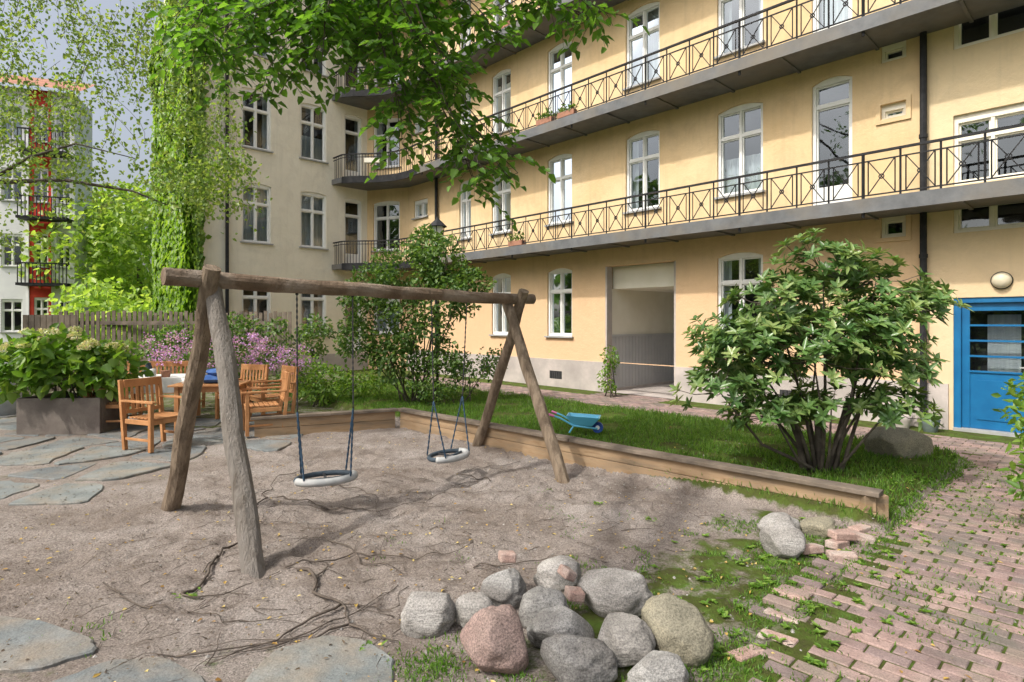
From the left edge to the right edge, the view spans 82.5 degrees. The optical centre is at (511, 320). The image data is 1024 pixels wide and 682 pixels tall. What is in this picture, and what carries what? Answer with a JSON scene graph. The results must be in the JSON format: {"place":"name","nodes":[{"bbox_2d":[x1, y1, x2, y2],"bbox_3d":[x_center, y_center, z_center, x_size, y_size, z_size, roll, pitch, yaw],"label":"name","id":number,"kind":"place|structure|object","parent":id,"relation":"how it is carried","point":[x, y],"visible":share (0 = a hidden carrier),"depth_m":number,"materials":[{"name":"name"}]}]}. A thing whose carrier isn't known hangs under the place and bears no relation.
{"place":"outdoors","nodes":[
{"label":"outdoors","id":0,"kind":"place"},
{"bbox_2d":[0,0,163,271],"label":"sky","id":1,"kind":"structure","parent":0,"point":[97,135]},
{"bbox_2d":[0,412,393,681],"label":"flagstone paving","id":2,"kind":"structure","parent":0,"point":[39,644],"depth_m":3.10,"materials":[{"name":"stone"}]},
{"bbox_2d":[16,392,127,434],"bbox_3d":[-6.780,1.425,9.050,1.200,0.550,0.700,0,0,-3],"label":"planter box","id":3,"kind":"object","parent":2,"relation":"on","point":[45,415],"visible":0.73,"depth_m":8.71,"materials":[{"name":"concrete"}]},
{"bbox_2d":[0,322,154,403],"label":"hydrangea plant","id":4,"kind":"object","parent":3,"relation":"in","point":[39,366],"visible":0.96,"depth_m":8.62,"materials":[{"name":"green plant"}]},
{"bbox_2d":[83,374,144,425],"bbox_3d":[-6.224,1.220,9.146,0.670,0.900,0.610,0,0,-10],"label":"garden armchair","id":5,"kind":"object","parent":2,"relation":"on","point":[114,404],"visible":0.19,"depth_m":8.92,"materials":[{"name":"brown wood"}]},
{"bbox_2d":[117,376,180,452],"bbox_3d":[-4.723,1.220,7.759,0.670,0.900,0.610,0,0,22],"label":"garden armchair","id":6,"kind":"object","parent":2,"relation":"on","point":[161,417],"visible":0.83,"depth_m":7.65,"materials":[{"name":"brown wood"}]},
{"bbox_2d":[117,363,206,415],"bbox_3d":[-5.950,1.185,9.900,1.314,0.970,0.914,0,0,-15],"label":"garden table","id":7,"kind":"object","parent":2,"relation":"on","point":[168,377],"visible":0.16,"depth_m":9.62,"materials":[{"name":"white wood"}]},
{"bbox_2d":[167,368,251,430],"bbox_3d":[-4.600,1.200,8.950,1.000,0.940,0.692,0,0,-10],"label":"garden table","id":8,"kind":"object","parent":2,"relation":"on","point":[210,383],"visible":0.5,"depth_m":8.70,"materials":[{"name":"brown wood"}]},
{"bbox_2d":[215,364,268,418],"bbox_3d":[-4.691,1.220,10.123,0.610,0.900,0.670,0,0,20],"label":"garden armchair","id":9,"kind":"object","parent":2,"relation":"on","point":[253,367],"visible":0.37,"depth_m":10.33,"materials":[{"name":"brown wood"}]},
{"bbox_2d":[240,370,290,436],"bbox_3d":[-3.728,1.220,8.812,0.670,0.900,0.610,0,0,-28],"label":"garden armchair","id":10,"kind":"object","parent":2,"relation":"on","point":[284,391],"visible":0.94,"depth_m":8.68,"materials":[{"name":"brown wood"}]},
{"bbox_2d":[247,365,298,418],"bbox_3d":[-4.032,1.220,9.818,0.610,0.900,0.670,0,0,45],"label":"garden armchair","id":11,"kind":"object","parent":2,"relation":"on","point":[262,397],"visible":0.6,"depth_m":9.79,"materials":[{"name":"brown wood"}]},
{"bbox_2d":[0,369,1023,681],"bbox_3d":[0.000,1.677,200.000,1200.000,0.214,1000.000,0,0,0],"label":"ground","id":12,"kind":"structure","parent":0,"point":[54,529],"depth_m":4.52,"materials":[{"name":"beige soil"}]},
{"bbox_2d":[0,362,21,415],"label":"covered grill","id":13,"kind":"object","parent":12,"relation":"on","point":[7,407],"visible":0.13,"depth_m":10.44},
{"bbox_2d":[0,75,93,352],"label":"neighbouring house","id":14,"kind":"structure","parent":12,"relation":"on","point":[24,295],"depth_m":26.99,"materials":[{"name":"paint"}]},
{"bbox_2d":[0,107,71,332],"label":"windows","id":15,"kind":"structure","parent":14,"relation":"in","point":[11,309],"depth_m":27.12,"materials":[{"name":"white paint"}]},
{"bbox_2d":[23,315,75,390],"bbox_3d":[-11.255,0.775,14.213,1.290,1.850,0.025,0,0,0],"label":"board fence","id":16,"kind":"object","parent":12,"relation":"on","point":[35,322],"visible":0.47,"depth_m":14.20,"materials":[{"name":"brown wood"}]},
{"bbox_2d":[6,179,163,358],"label":"distant trees","id":17,"kind":"object","parent":12,"relation":"on","point":[118,279],"visible":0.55,"depth_m":27.20,"materials":[{"name":"green plant"}]},
{"bbox_2d":[0,0,301,274],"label":"birch tree","id":18,"kind":"object","parent":12,"relation":"on","point":[195,181],"visible":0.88,"depth_m":7.96,"materials":[{"name":"green plant"}]},
{"bbox_2d":[124,361,205,407],"bbox_3d":[-6.604,1.220,10.924,1.470,0.900,0.670,0,0,-10],"label":"garden bench","id":19,"kind":"object","parent":12,"relation":"on","point":[171,363],"visible":0.19,"depth_m":11.21,"materials":[{"name":"brown wood"}]},
{"bbox_2d":[59,310,291,375],"bbox_3d":[-8.943,0.610,15.661,5.715,1.780,0.922,0,0,0],"label":"picket fence","id":20,"kind":"object","parent":12,"relation":"on","point":[87,322],"visible":0.34,"depth_m":15.48,"materials":[{"name":"brown wood"}]},
{"bbox_2d":[147,0,214,373],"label":"climbing ivy","id":21,"kind":"object","parent":12,"relation":"on","point":[170,249],"visible":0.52,"depth_m":17.25,"materials":[{"name":"green plant"}]},
{"bbox_2d":[160,264,220,511],"bbox_3d":[-2.732,0.705,4.944,1.206,2.306,0.163,0,0,43],"label":"leg","id":22,"kind":"object","parent":12,"relation":"on","point":[185,423],"visible":0.9,"depth_m":4.87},
{"bbox_2d":[140,329,313,402],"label":"phlox plants","id":23,"kind":"object","parent":12,"relation":"on","point":[284,361],"visible":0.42,"depth_m":11.36,"materials":[{"name":"purple plant"}]},
{"bbox_2d":[206,286,265,578],"bbox_3d":[-2.054,0.773,4.307,0.168,2.191,1.178,0,0,-42],"label":"leg","id":24,"kind":"object","parent":12,"relation":"on","point":[248,532],"visible":0.91,"depth_m":4.21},
{"bbox_2d":[160,267,535,303],"bbox_3d":[-1.184,-0.303,5.859,0.156,0.205,4.103,0,0,45],"label":"crossbeam","id":25,"kind":"object","parent":24,"relation":"on","point":[183,277],"visible":0.97,"depth_m":5.30,"materials":[{"name":"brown wood"}]},
{"bbox_2d":[293,293,357,486],"bbox_3d":[-1.695,0.561,5.327,0.541,1.802,0.427,0,0,0],"label":"swing seat","id":26,"kind":"object","parent":25,"relation":"hanging from","point":[303,480],"visible":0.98,"depth_m":5.28,"materials":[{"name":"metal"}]},
{"bbox_2d":[427,300,469,463],"bbox_3d":[-0.686,0.579,6.373,0.387,1.837,0.568,0,0,34],"label":"swing seat","id":27,"kind":"object","parent":25,"relation":"hanging from","point":[459,454],"visible":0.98,"depth_m":6.26,"materials":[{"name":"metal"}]},
{"bbox_2d":[137,311,335,377],"bbox_3d":[-6.891,0.744,14.732,4.720,2.138,1.670,0,0,-16],"label":"garden shrub","id":28,"kind":"object","parent":12,"relation":"on","point":[248,324],"visible":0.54,"depth_m":14.85,"materials":[{"name":"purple plant"}]},
{"bbox_2d":[164,0,407,376],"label":"wing house","id":29,"kind":"structure","parent":12,"relation":"on","point":[308,216],"depth_m":19.00,"materials":[{"name":"paint"}]},
{"bbox_2d":[225,0,400,350],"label":"wing windows","id":30,"kind":"structure","parent":29,"relation":"in","point":[312,126],"depth_m":19.35,"materials":[{"name":"white paint"}]},
{"bbox_2d":[275,348,386,406],"bbox_3d":[-3.670,1.185,11.760,2.242,1.255,1.361,0,0,-8],"label":"garden shrub","id":31,"kind":"object","parent":12,"relation":"on","point":[319,390],"visible":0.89,"depth_m":11.68,"materials":[{"name":"green plant"}]},
{"bbox_2d":[147,0,649,231],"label":"overhanging elm tree","id":32,"kind":"object","parent":12,"relation":"on","point":[321,17],"visible":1,"depth_m":5.81,"materials":[{"name":"green plant"}]},
{"bbox_2d":[332,222,496,403],"bbox_3d":[-1.860,-0.068,11.305,3.172,3.756,1.509,0,0,0],"label":"lilac bush","id":33,"kind":"object","parent":12,"relation":"on","point":[424,255],"visible":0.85,"depth_m":11.10,"materials":[{"name":"green plant"}]},
{"bbox_2d":[401,591,455,638],"bbox_3d":[-0.460,1.623,3.223,0.300,0.270,0.219,0,0,0],"label":"boulder","id":34,"kind":"object","parent":12,"relation":"on","point":[427,614],"visible":0.88,"depth_m":3.15,"materials":[{"name":"stone"}]},
{"bbox_2d":[429,216,446,398],"bbox_3d":[-1.520,-0.220,11.900,0.370,3.840,0.370,0,0,-23],"label":"garden lamp","id":35,"kind":"object","parent":12,"relation":"on","point":[437,224],"visible":0.34,"depth_m":11.84,"materials":[{"name":"black metal"}]},
{"bbox_2d":[405,344,507,403],"bbox_3d":[-1.028,1.126,11.226,2.076,1.369,0.916,0,0,-25],"label":"garden shrub","id":36,"kind":"object","parent":12,"relation":"on","point":[483,375],"visible":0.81,"depth_m":11.21,"materials":[{"name":"green plant"}]},
{"bbox_2d":[455,592,492,627],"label":"boulder","id":37,"kind":"object","parent":12,"relation":"on","point":[469,605],"visible":0.66,"depth_m":3.23,"materials":[{"name":"stone"}]},
{"bbox_2d":[459,604,528,674],"bbox_3d":[-0.085,1.593,2.890,0.304,0.370,0.287,0,0,-22],"label":"boulder","id":38,"kind":"object","parent":12,"relation":"on","point":[492,638],"visible":0.96,"depth_m":2.80,"materials":[{"name":"pink stone"}]},
{"bbox_2d":[472,288,528,446],"bbox_3d":[-0.179,0.730,7.562,0.156,2.256,1.341,0,0,-33],"label":"leg","id":39,"kind":"object","parent":12,"relation":"on","point":[494,390],"visible":0.87,"depth_m":7.50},
{"bbox_2d":[480,568,526,609],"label":"boulder","id":40,"kind":"object","parent":12,"relation":"on","point":[506,586],"visible":0.66,"depth_m":3.43,"materials":[{"name":"grey stone"}]},
{"bbox_2d":[498,550,516,562],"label":"loose brick","id":41,"kind":"object","parent":12,"relation":"on","point":[506,556],"visible":1,"depth_m":3.58,"materials":[{"name":"brick"}]},
{"bbox_2d":[0,424,1017,681],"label":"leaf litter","id":42,"kind":"object","parent":12,"relation":"on","point":[348,538],"visible":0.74,"depth_m":4.59,"materials":[{"name":"plant"}]},
{"bbox_2d":[1,428,1022,681],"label":"fallen twigs","id":43,"kind":"object","parent":12,"relation":"on","point":[308,569],"depth_m":3.80,"materials":[{"name":"brown wood"}]},
{"bbox_2d":[30,442,1016,681],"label":"pebbles","id":44,"kind":"object","parent":12,"relation":"on","point":[352,621],"visible":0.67,"depth_m":4.24,"materials":[{"name":"stone"}]},
{"bbox_2d":[29,455,1023,681],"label":"grass tufts","id":45,"kind":"object","parent":12,"relation":"on","point":[456,667],"visible":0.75,"depth_m":3.48,"materials":[{"name":"green plant"}]},
{"bbox_2d":[502,304,569,483],"bbox_3d":[0.266,0.797,6.576,0.149,2.152,1.316,0,0,-33],"label":"leg","id":46,"kind":"object","parent":12,"relation":"on","point":[549,435],"visible":0.94,"depth_m":6.49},
{"bbox_2d":[519,585,568,628],"bbox_3d":[0.180,1.621,3.307,0.286,0.234,0.238,0,0,0],"label":"boulder","id":47,"kind":"object","parent":12,"relation":"on","point":[536,600],"visible":0.55,"depth_m":3.23,"materials":[{"name":"grey stone"}]},
{"bbox_2d":[564,585,584,602],"bbox_3d":[0.360,1.570,3.360,0.105,0.071,0.096,0,0,-11],"label":"loose brick","id":48,"kind":"object","parent":47,"relation":"on","point":[574,593],"visible":1,"depth_m":3.32,"materials":[{"name":"pink brick"}]},
{"bbox_2d":[533,555,580,590],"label":"boulder","id":49,"kind":"object","parent":12,"relation":"on","point":[547,575],"visible":0.76,"depth_m":3.66,"materials":[{"name":"stone"}]},
{"bbox_2d":[557,564,576,581],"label":"loose brick","id":50,"kind":"object","parent":49,"relation":"on","point":[566,572],"visible":1,"depth_m":3.47,"materials":[{"name":"brick"}]},
{"bbox_2d":[527,605,594,647],"bbox_3d":[0.257,1.629,3.074,0.360,0.240,0.250,0,0,0],"label":"boulder","id":51,"kind":"object","parent":12,"relation":"on","point":[551,621],"visible":0.66,"depth_m":3.01,"materials":[{"name":"grey stone"}]},
{"bbox_2d":[251,407,888,521],"bbox_3d":[0.022,1.573,7.411,7.906,0.355,1.855,0,0,29],"label":"sandbox edging","id":52,"kind":"object","parent":12,"relation":"on","point":[610,457],"visible":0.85,"depth_m":6.73,"materials":[{"name":"brown wood"}]},
{"bbox_2d":[540,634,617,681],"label":"boulder","id":53,"kind":"object","parent":12,"relation":"on","point":[569,658],"visible":1,"depth_m":2.71,"materials":[{"name":"grey stone"}]},
{"bbox_2d":[172,450,1020,672],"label":"weeds","id":54,"kind":"object","parent":12,"relation":"on","point":[807,657],"visible":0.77,"depth_m":3.62,"materials":[{"name":"green plant"}]},
{"bbox_2d":[596,345,619,397],"bbox_3d":[2.131,1.167,13.009,0.518,1.281,0.485,0,0,17],"label":"climbing plant","id":55,"kind":"object","parent":12,"relation":"on","point":[612,361],"visible":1,"depth_m":13.00,"materials":[{"name":"green plant"}]},
{"bbox_2d":[577,568,653,617],"bbox_3d":[0.609,1.605,3.448,0.372,0.306,0.356,0,0,-25],"label":"boulder","id":56,"kind":"object","parent":12,"relation":"on","point":[607,591],"visible":0.76,"depth_m":3.33,"materials":[{"name":"stone"}]},
{"bbox_2d":[273,377,972,530],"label":"lawn grass","id":57,"kind":"structure","parent":12,"relation":"on","point":[741,438],"depth_m":7.80,"materials":[{"name":"green plant"}]},
{"bbox_2d":[549,411,602,432],"bbox_3d":[0.887,1.400,8.070,0.739,0.271,0.298,0,0,12],"label":"toy wheelbarrow","id":58,"kind":"object","parent":57,"relation":"on","point":[589,421],"visible":0.97,"depth_m":7.97,"materials":[{"name":"blue plastic"}]},
{"bbox_2d":[597,612,655,666],"bbox_3d":[0.569,1.615,2.943,0.291,0.236,0.269,0,0,0],"label":"boulder","id":59,"kind":"object","parent":12,"relation":"on","point":[627,639],"visible":0.79,"depth_m":2.86,"materials":[{"name":"stone"}]},
{"bbox_2d":[605,261,675,398],"bbox_3d":[4.684,0.250,14.947,5.000,3.100,1.880,0,0,-44],"label":"gateway passage","id":60,"kind":"object","parent":12,"relation":"on","point":[640,315],"visible":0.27,"depth_m":14.52,"materials":[{"name":"beige paint"}]},
{"bbox_2d":[612,262,669,288],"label":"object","id":61,"kind":"structure","parent":12,"relation":"on","point":[628,265],"depth_m":19.77,"materials":[{"name":"paint"}]},
{"bbox_2d":[627,650,688,681],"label":"boulder","id":62,"kind":"object","parent":12,"relation":"on","point":[658,666],"visible":1,"depth_m":2.67,"materials":[{"name":"grey stone"}]},
{"bbox_2d":[407,350,919,425],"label":"plinth","id":63,"kind":"structure","parent":12,"relation":"on","point":[576,374],"depth_m":14.19,"materials":[{"name":"grey stone"}]},
{"bbox_2d":[408,0,919,381],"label":"facade wall","id":64,"kind":"structure","parent":63,"relation":"on","point":[688,144],"depth_m":12.55,"materials":[{"name":"paint"}]},
{"bbox_2d":[411,0,905,337],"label":"windows","id":65,"kind":"structure","parent":64,"relation":"attached to","point":[740,139],"depth_m":12.34,"materials":[{"name":"white paint"}]},
{"bbox_2d":[332,0,1023,271],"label":"balcony decks","id":66,"kind":"object","parent":64,"relation":"attached to","point":[907,20],"visible":0.65,"depth_m":10.74,"materials":[{"name":"grey concrete"}]},
{"bbox_2d":[364,20,576,245],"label":"flower boxes","id":67,"kind":"object","parent":66,"relation":"on","point":[538,123],"visible":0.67,"depth_m":14.24,"materials":[{"name":"ceramic"}]},
{"bbox_2d":[496,15,578,241],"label":"flower box plants","id":68,"kind":"object","parent":67,"relation":"in","point":[561,109],"visible":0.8,"depth_m":14.14,"materials":[{"name":"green plant"}]},
{"bbox_2d":[333,0,1023,269],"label":"balcony railings","id":69,"kind":"object","parent":66,"relation":"attached to","point":[377,178],"visible":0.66,"depth_m":11.33,"materials":[{"name":"black metal"}]},
{"bbox_2d":[435,1,927,415],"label":"drainpipes","id":70,"kind":"object","parent":64,"relation":"attached to","point":[923,254],"visible":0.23,"depth_m":9.21,"materials":[{"name":"black metal"}]},
{"bbox_2d":[641,593,714,667],"bbox_3d":[0.843,1.565,2.986,0.342,0.324,0.310,0,0,0],"label":"boulder","id":71,"kind":"object","parent":12,"relation":"on","point":[680,628],"visible":0.74,"depth_m":2.89,"materials":[{"name":"beige stone"}]},
{"bbox_2d":[727,644,764,661],"bbox_3d":[1.200,1.710,2.980,0.192,0.073,0.100,0,0,-29],"label":"loose brick","id":72,"kind":"object","parent":12,"relation":"on","point":[748,653],"visible":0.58,"depth_m":2.96,"materials":[{"name":"pink brick"}]},
{"bbox_2d":[757,628,798,646],"bbox_3d":[1.420,1.712,3.120,0.097,0.067,0.192,0,0,-44],"label":"loose brick","id":73,"kind":"object","parent":12,"relation":"on","point":[792,640],"visible":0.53,"depth_m":3.11,"materials":[{"name":"pink brick"}]},
{"bbox_2d":[757,512,800,529],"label":"boulder","id":74,"kind":"object","parent":12,"relation":"on","point":[772,517],"visible":0.45,"depth_m":4.62,"materials":[{"name":"stone"}]},
{"bbox_2d":[763,607,799,623],"bbox_3d":[1.550,1.710,3.350,0.192,0.073,0.100,0,0,40],"label":"loose brick","id":75,"kind":"object","parent":12,"relation":"on","point":[769,610],"visible":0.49,"depth_m":3.33,"materials":[{"name":"pink brick"}]},
{"bbox_2d":[759,521,805,558],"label":"boulder","id":76,"kind":"object","parent":12,"relation":"on","point":[779,539],"visible":0.92,"depth_m":4.19,"materials":[{"name":"stone"}]},
{"bbox_2d":[772,587,805,602],"bbox_3d":[1.720,1.710,3.620,0.192,0.073,0.100,0,0,34],"label":"loose brick","id":77,"kind":"object","parent":12,"relation":"on","point":[790,595],"visible":0.46,"depth_m":3.59,"materials":[{"name":"pink brick"}]},
{"bbox_2d":[803,543,824,554],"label":"loose brick","id":78,"kind":"object","parent":12,"relation":"on","point":[812,548],"visible":0.64,"depth_m":4.24,"materials":[{"name":"brick"}]},
{"bbox_2d":[799,516,834,538],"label":"boulder","id":79,"kind":"object","parent":12,"relation":"on","point":[817,526],"visible":0.81,"depth_m":4.59,"materials":[{"name":"beige stone"}]},
{"bbox_2d":[668,228,973,471],"bbox_3d":[3.182,0.399,6.211,3.154,2.754,2.090,0,0,0],"label":"rhododendron bush","id":80,"kind":"object","parent":12,"relation":"on","point":[770,330],"visible":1,"depth_m":5.85,"materials":[{"name":"green plant"}]},
{"bbox_2d":[825,539,849,549],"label":"loose brick","id":81,"kind":"object","parent":12,"relation":"on","point":[834,544],"visible":0.79,"depth_m":4.33,"materials":[{"name":"brick"}]},
{"bbox_2d":[827,529,857,540],"bbox_3d":[2.500,1.620,4.420,0.193,0.073,0.096,0,0,-11],"label":"loose brick","id":82,"kind":"object","parent":81,"relation":"on","point":[843,535],"visible":1,"depth_m":4.38,"materials":[{"name":"brick"}]},
{"bbox_2d":[826,550,857,561],"bbox_3d":[2.360,1.685,4.180,0.190,0.057,0.097,0,0,11],"label":"loose brick","id":83,"kind":"object","parent":12,"relation":"on","point":[832,555],"visible":0.8,"depth_m":4.15,"materials":[{"name":"brick"}]},
{"bbox_2d":[848,523,871,532],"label":"loose brick","id":84,"kind":"object","parent":12,"relation":"on","point":[862,528],"visible":0.62,"depth_m":4.67,"materials":[{"name":"brick"}]},
{"bbox_2d":[863,427,933,457],"bbox_3d":[4.550,1.493,6.924,0.793,0.503,0.482,0,0,-12],"label":"boulder","id":85,"kind":"object","parent":12,"relation":"on","point":[901,442],"visible":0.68,"depth_m":6.73,"materials":[{"name":"grey stone"}]},
{"bbox_2d":[889,397,912,428],"bbox_3d":[6.159,1.452,9.256,0.366,0.497,0.344,0,0,31],"label":"flower pot","id":86,"kind":"object","parent":12,"relation":"on","point":[905,422],"visible":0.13,"depth_m":9.13,"materials":[{"name":"white ceramic"}]},
{"bbox_2d":[920,404,943,432],"bbox_3d":[6.397,1.471,8.912,0.328,0.458,0.298,0,0,-23],"label":"flower pot","id":87,"kind":"object","parent":12,"relation":"on","point":[926,427],"visible":0.48,"depth_m":8.86,"materials":[{"name":"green ceramic"}]},
{"bbox_2d":[927,26,1023,429],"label":"stair wall","id":88,"kind":"structure","parent":12,"relation":"on","point":[985,75],"depth_m":8.98,"materials":[{"name":"yellow paint"}]},
{"bbox_2d":[927,5,1023,429],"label":"stair windows","id":89,"kind":"structure","parent":88,"relation":"attached to","point":[991,27],"depth_m":9.15,"materials":[{"name":"white glass"}]},
{"bbox_2d":[953,296,1023,436],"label":"blue door","id":90,"kind":"structure","parent":88,"relation":"attached to","point":[988,346],"depth_m":8.95,"materials":[{"name":"paint"}]},
{"bbox_2d":[990,272,1012,288],"bbox_3d":[7.194,-0.600,8.586,0.125,0.260,0.260,0,0,-44],"label":"wall lamp","id":91,"kind":"object","parent":88,"relation":"attached to","point":[1001,280],"visible":1,"depth_m":8.55,"materials":[{"name":"white glass"}]},
{"bbox_2d":[991,372,1023,500],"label":"laurel hedge","id":92,"kind":"object","parent":12,"relation":"on","point":[1018,425],"visible":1,"depth_m":5.15,"materials":[{"name":"green plant"}]},
{"bbox_2d":[397,376,1023,681],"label":"brick path","id":93,"kind":"structure","parent":0,"point":[1011,659],"depth_m":3.65,"materials":[{"name":"brick"}]},
{"bbox_2d":[845,529,875,543],"bbox_3d":[2.680,1.665,4.500,0.194,0.090,0.096,0,0,17],"label":"loose brick","id":94,"kind":"object","parent":93,"relation":"on","point":[862,537],"visible":0.56,"depth_m":4.46,"materials":[{"name":"brick"}]}
]}

